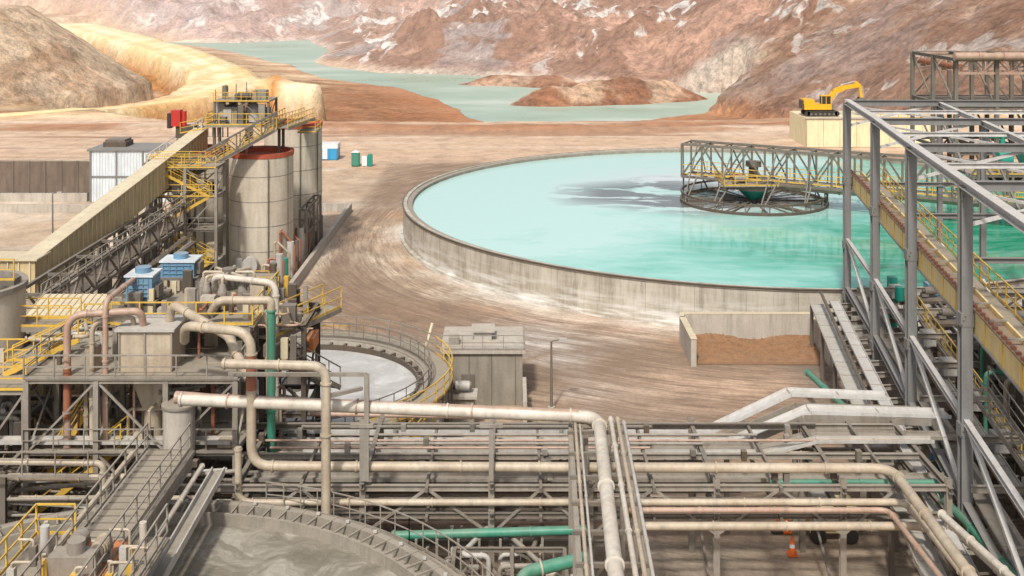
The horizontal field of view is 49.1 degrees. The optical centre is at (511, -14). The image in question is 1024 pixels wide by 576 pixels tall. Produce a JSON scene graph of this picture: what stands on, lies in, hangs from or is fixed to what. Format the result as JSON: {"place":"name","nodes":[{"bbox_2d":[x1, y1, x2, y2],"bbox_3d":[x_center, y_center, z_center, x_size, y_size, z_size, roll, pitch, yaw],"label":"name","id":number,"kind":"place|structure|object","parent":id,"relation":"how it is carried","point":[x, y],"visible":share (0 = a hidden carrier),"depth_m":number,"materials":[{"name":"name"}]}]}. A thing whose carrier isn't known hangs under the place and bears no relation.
{"place":"outdoors","nodes":[
{"label":"outdoors","id":0,"kind":"place"},
{"bbox_2d":[150,108,320,193],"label":"silo access walkway","id":1,"kind":"structure","parent":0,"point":[290,125],"depth_m":105.85,"materials":[{"name":"yellow metal"}]},
{"bbox_2d":[204,82,285,153],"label":"silo head house","id":2,"kind":"structure","parent":0,"point":[232,113],"depth_m":109.09,"materials":[{"name":"grey metal"}]},
{"bbox_2d":[169,40,720,121],"bbox_3d":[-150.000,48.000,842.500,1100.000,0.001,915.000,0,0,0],"label":"lake","id":3,"kind":"structure","parent":0,"point":[486,103],"depth_m":509.63,"materials":[{"name":"liquid"}]},
{"bbox_2d":[0,0,1023,575],"bbox_3d":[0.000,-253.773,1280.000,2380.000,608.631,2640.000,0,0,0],"label":"ground terrain","id":4,"kind":"structure","parent":0,"point":[78,78],"depth_m":295.08,"materials":[{"name":"brown soil"}]},
{"bbox_2d":[0,259,28,509],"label":"process tank","id":5,"kind":"object","parent":4,"relation":"on","point":[13,283],"visible":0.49,"depth_m":57.46,"materials":[{"name":"metal"}]},
{"bbox_2d":[0,298,92,518],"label":"access platform","id":6,"kind":"structure","parent":4,"relation":"on","point":[11,386],"depth_m":54.97,"materials":[{"name":"metal"}]},
{"bbox_2d":[52,192,61,232],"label":"street lamp","id":7,"kind":"object","parent":4,"relation":"on","point":[52,213],"visible":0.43,"depth_m":121.93,"materials":[{"name":"metal"}]},
{"bbox_2d":[0,160,153,212],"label":"fence","id":8,"kind":"object","parent":4,"relation":"on","point":[32,181],"visible":0.98,"depth_m":146.40,"materials":[{"name":"metal"}]},
{"bbox_2d":[26,293,132,488],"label":"corrugated building","id":9,"kind":"structure","parent":4,"relation":"on","point":[75,303],"depth_m":67.41,"materials":[{"name":"metal"}]},
{"bbox_2d":[0,128,207,293],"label":"conveyor gallery","id":10,"kind":"object","parent":4,"relation":"on","point":[129,198],"visible":0.43,"depth_m":89.60,"materials":[{"name":"beige metal"}]},
{"bbox_2d":[143,109,227,164],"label":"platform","id":11,"kind":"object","parent":10,"relation":"attached to","point":[177,118],"visible":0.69,"depth_m":112.58,"materials":[{"name":"metal"}]},
{"bbox_2d":[26,193,195,303],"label":"conveyor truss","id":12,"kind":"object","parent":4,"relation":"on","point":[98,277],"visible":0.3,"depth_m":86.21,"materials":[{"name":"grey metal"}]},
{"bbox_2d":[0,436,242,524],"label":"pipe rack","id":13,"kind":"object","parent":4,"relation":"on","point":[14,481],"visible":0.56,"depth_m":50.27,"materials":[{"name":"metal"}]},
{"bbox_2d":[87,137,172,201],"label":"corrugated shed","id":14,"kind":"structure","parent":4,"relation":"on","point":[114,162],"depth_m":146.00,"materials":[{"name":"metal"}]},
{"bbox_2d":[22,265,341,518],"bbox_3d":[-16.732,21.237,56.300,13.458,13.599,12.342,0,0,12],"label":"process structure","id":15,"kind":"object","parent":4,"relation":"on","point":[146,353],"visible":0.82,"depth_m":53.09,"materials":[{"name":"metal"}]},
{"bbox_2d":[120,265,165,307],"bbox_3d":[-18.625,15.375,56.700,1.750,2.450,1.800,0,0,0],"label":"blue drive unit","id":16,"kind":"object","parent":15,"relation":"on","point":[147,277],"visible":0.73,"depth_m":56.11,"materials":[{"name":"metal"}]},
{"bbox_2d":[159,251,205,286],"bbox_3d":[-18.075,15.575,61.300,2.250,2.050,1.800,0,0,0],"label":"blue drive unit","id":17,"kind":"object","parent":15,"relation":"on","point":[174,265],"visible":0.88,"depth_m":60.60,"materials":[{"name":"metal"}]},
{"bbox_2d":[207,295,275,459],"bbox_3d":[-13.078,18.925,54.059,3.448,8.150,0.706,0,0,6],"label":"process pipe","id":18,"kind":"object","parent":15,"relation":"attached to","point":[268,301],"visible":0.91,"depth_m":53.83,"materials":[{"name":"green metal"}]},
{"bbox_2d":[146,154,225,269],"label":"stair tower","id":19,"kind":"structure","parent":4,"relation":"on","point":[211,255],"depth_m":101.60,"materials":[{"name":"metal"}]},
{"bbox_2d":[169,144,230,269],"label":"stair tower","id":20,"kind":"structure","parent":4,"relation":"on","point":[206,214],"depth_m":109.78,"materials":[{"name":"metal"}]},
{"bbox_2d":[84,265,346,392],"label":"flotation structure","id":21,"kind":"object","parent":4,"relation":"on","point":[120,297],"visible":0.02,"depth_m":65.77,"materials":[{"name":"metal"}]},
{"bbox_2d":[0,481,493,575],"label":"thickener tank","id":22,"kind":"object","parent":4,"relation":"on","point":[235,538],"visible":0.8,"depth_m":44.98,"materials":[{"name":"concrete"}]},
{"bbox_2d":[0,423,224,575],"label":"thickener bridge","id":23,"kind":"structure","parent":22,"relation":"on","point":[109,538],"depth_m":40.58,"materials":[{"name":"metal"}]},
{"bbox_2d":[221,358,368,514],"bbox_3d":[-9.252,19.078,48.026,6.106,6.645,1.351,0,0,0],"label":"process pipe","id":24,"kind":"object","parent":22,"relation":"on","point":[322,372],"visible":0.97,"depth_m":47.49,"materials":[{"name":"metal"}]},
{"bbox_2d":[228,146,293,271],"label":"silo","id":25,"kind":"object","parent":4,"relation":"on","point":[261,197],"visible":0.79,"depth_m":107.33,"materials":[{"name":"beige metal"}]},
{"bbox_2d":[205,194,322,296],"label":"silo pump skid","id":26,"kind":"object","parent":4,"relation":"on","point":[303,243],"visible":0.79,"depth_m":107.73,"materials":[{"name":"grey metal"}]},
{"bbox_2d":[127,315,452,499],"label":"thickener tank","id":27,"kind":"object","parent":4,"relation":"on","point":[397,370],"visible":0.23,"depth_m":71.32,"materials":[{"name":"concrete"}]},
{"bbox_2d":[264,118,322,238],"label":"silo","id":28,"kind":"object","parent":4,"relation":"on","point":[307,147],"visible":0.48,"depth_m":121.47,"materials":[{"name":"metal"}]},
{"bbox_2d":[289,203,351,286],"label":"retaining wall","id":29,"kind":"structure","parent":4,"relation":"on","point":[345,209],"depth_m":122.15,"materials":[{"name":"concrete"}]},
{"bbox_2d":[322,142,340,159],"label":"site container","id":30,"kind":"object","parent":4,"relation":"on","point":[330,150],"visible":0.66,"depth_m":181.00,"materials":[{"name":"white metal"}]},
{"bbox_2d":[351,150,372,165],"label":"portable toilet","id":31,"kind":"object","parent":4,"relation":"on","point":[367,160],"visible":1,"depth_m":174.50,"materials":[{"name":"green paint"}]},
{"bbox_2d":[425,313,526,421],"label":"pump house","id":32,"kind":"structure","parent":4,"relation":"on","point":[487,363],"depth_m":75.00,"materials":[{"name":"concrete"}]},
{"bbox_2d":[415,519,572,575],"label":"valve platform","id":33,"kind":"structure","parent":4,"relation":"on","point":[507,566],"depth_m":46.99,"materials":[{"name":"metal"}]},
{"bbox_2d":[106,387,956,575],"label":"pipe rack","id":34,"kind":"object","parent":4,"relation":"on","point":[863,425],"visible":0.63,"depth_m":52.09,"materials":[{"name":"metal"}]},
{"bbox_2d":[173,391,578,419],"bbox_3d":[-5.955,18.335,48.953,17.737,1.107,0.675,0,0,2],"label":"slurry pipe","id":35,"kind":"object","parent":34,"relation":"on","point":[177,393],"visible":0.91,"depth_m":48.85,"materials":[{"name":"beige metal"}]},
{"bbox_2d":[279,394,561,530],"bbox_3d":[-5.004,24.554,58.391,15.290,6.893,2.073,0,0,2],"label":"process pipe","id":36,"kind":"object","parent":34,"relation":"on","point":[336,414],"visible":0.2,"depth_m":57.49,"materials":[{"name":"metal"}]},
{"bbox_2d":[180,321,977,575],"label":"slurry pipe","id":37,"kind":"object","parent":34,"relation":"on","point":[964,566],"visible":0.98,"depth_m":48.82,"materials":[{"name":"beige metal"}]},
{"bbox_2d":[234,446,961,575],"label":"process pipe","id":38,"kind":"object","parent":34,"relation":"on","point":[744,502],"visible":0.78,"depth_m":48.44,"materials":[{"name":"beige metal"}]},
{"bbox_2d":[628,506,942,575],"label":"process pipe","id":39,"kind":"object","parent":34,"relation":"on","point":[897,524],"visible":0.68,"depth_m":47.52,"materials":[{"name":"beige metal"}]},
{"bbox_2d":[548,338,566,407],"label":"street lamp","id":40,"kind":"object","parent":4,"relation":"on","point":[551,405],"visible":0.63,"depth_m":73.94,"materials":[{"name":"metal"}]},
{"bbox_2d":[567,416,654,575],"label":"pipe trestle","id":41,"kind":"object","parent":4,"relation":"on","point":[637,542],"visible":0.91,"depth_m":41.66,"materials":[{"name":"metal"}]},
{"bbox_2d":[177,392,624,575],"bbox_3d":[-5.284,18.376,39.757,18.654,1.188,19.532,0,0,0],"label":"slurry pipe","id":42,"kind":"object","parent":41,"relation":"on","point":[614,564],"visible":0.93,"depth_m":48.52,"materials":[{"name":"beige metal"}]},
{"bbox_2d":[391,525,586,575],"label":"water pipe","id":43,"kind":"object","parent":41,"relation":"attached to","point":[548,566],"visible":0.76,"depth_m":47.98,"materials":[{"name":"green metal"}]},
{"bbox_2d":[400,148,1023,335],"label":"thickener tank","id":44,"kind":"object","parent":4,"relation":"on","point":[624,234],"visible":0.66,"depth_m":111.38,"materials":[{"name":"liquid"}]},
{"bbox_2d":[680,140,1023,216],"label":"thickener rake bridge","id":45,"kind":"structure","parent":44,"relation":"on","point":[754,186],"depth_m":127.25,"materials":[{"name":"metal"}]},
{"bbox_2d":[679,312,833,366],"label":"soil storage bay","id":46,"kind":"object","parent":4,"relation":"on","point":[744,338],"visible":0.96,"depth_m":86.87,"materials":[{"name":"brown soil"}]},
{"bbox_2d":[771,506,783,533],"bbox_3d":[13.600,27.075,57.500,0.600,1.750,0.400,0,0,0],"label":"traffic cone","id":47,"kind":"object","parent":4,"relation":"on","point":[777,532],"visible":0.24,"depth_m":57.30,"materials":[{"name":"orange plastic"}]},
{"bbox_2d":[783,519,792,533],"bbox_3d":[14.100,27.500,57.500,0.500,0.900,0.500,0,0,0],"label":"traffic cone","id":48,"kind":"object","parent":4,"relation":"on","point":[788,532],"visible":0.26,"depth_m":57.31,"materials":[{"name":"orange plastic"}]},
{"bbox_2d":[786,536,798,556],"bbox_3d":[13.800,27.500,55.200,0.500,0.900,0.500,0,0,0],"label":"traffic cone","id":49,"kind":"object","parent":4,"relation":"on","point":[791,552],"visible":1,"depth_m":55.09,"materials":[{"name":"orange plastic"}]},
{"bbox_2d":[806,491,858,544],"bbox_3d":[16.802,26.885,57.100,3.604,2.170,1.800,0,0,0],"label":"compressor trailer","id":50,"kind":"object","parent":4,"relation":"on","point":[852,537],"visible":0.28,"depth_m":56.30,"materials":[{"name":"metal"}]},
{"bbox_2d":[789,111,930,146],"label":"loading ramp","id":51,"kind":"structure","parent":4,"relation":"on","point":[815,131],"depth_m":196.00,"materials":[{"name":"concrete"}]},
{"bbox_2d":[799,81,865,115],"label":"excavator","id":52,"kind":"object","parent":51,"relation":"on","point":[812,107],"visible":0.99,"depth_m":198.55,"materials":[{"name":"metal"}]},
{"bbox_2d":[842,99,1023,575],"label":"steel frame","id":53,"kind":"object","parent":4,"relation":"on","point":[969,441],"visible":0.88,"depth_m":62.55,"materials":[{"name":"grey metal"}]},
{"bbox_2d":[769,369,1017,575],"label":"water pipe","id":54,"kind":"object","parent":53,"relation":"attached to","point":[967,524],"visible":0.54,"depth_m":50.29,"materials":[{"name":"green metal"}]},
{"bbox_2d":[851,167,1023,396],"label":"belt conveyor","id":55,"kind":"object","parent":53,"relation":"on","point":[998,333],"visible":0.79,"depth_m":56.38,"materials":[{"name":"metal"}]},
{"bbox_2d":[930,451,940,470],"bbox_3d":[24.600,27.475,65.000,0.680,0.950,0.670,0,0,0],"label":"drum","id":56,"kind":"object","parent":4,"relation":"on","point":[932,458],"visible":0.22,"depth_m":64.84,"materials":[{"name":"blue metal"}]},
{"bbox_2d":[910,51,1023,177],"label":"truss structure","id":57,"kind":"object","parent":4,"relation":"on","point":[972,59],"visible":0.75,"depth_m":155.75,"materials":[{"name":"metal"}]},
{"bbox_2d":[937,292,1023,575],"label":"pump bay structure","id":58,"kind":"object","parent":4,"relation":"on","point":[988,370],"visible":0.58,"depth_m":52.80,"materials":[{"name":"metal"}]},
{"bbox_2d":[958,137,1023,179],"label":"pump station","id":59,"kind":"object","parent":4,"relation":"on","point":[998,174],"visible":0.23,"depth_m":142.08,"materials":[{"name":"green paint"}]},
{"bbox_2d":[810,276,1023,575],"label":"steel deck","id":60,"kind":"structure","parent":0,"point":[933,336],"depth_m":66.50,"materials":[{"name":"grey metal"}]}
]}

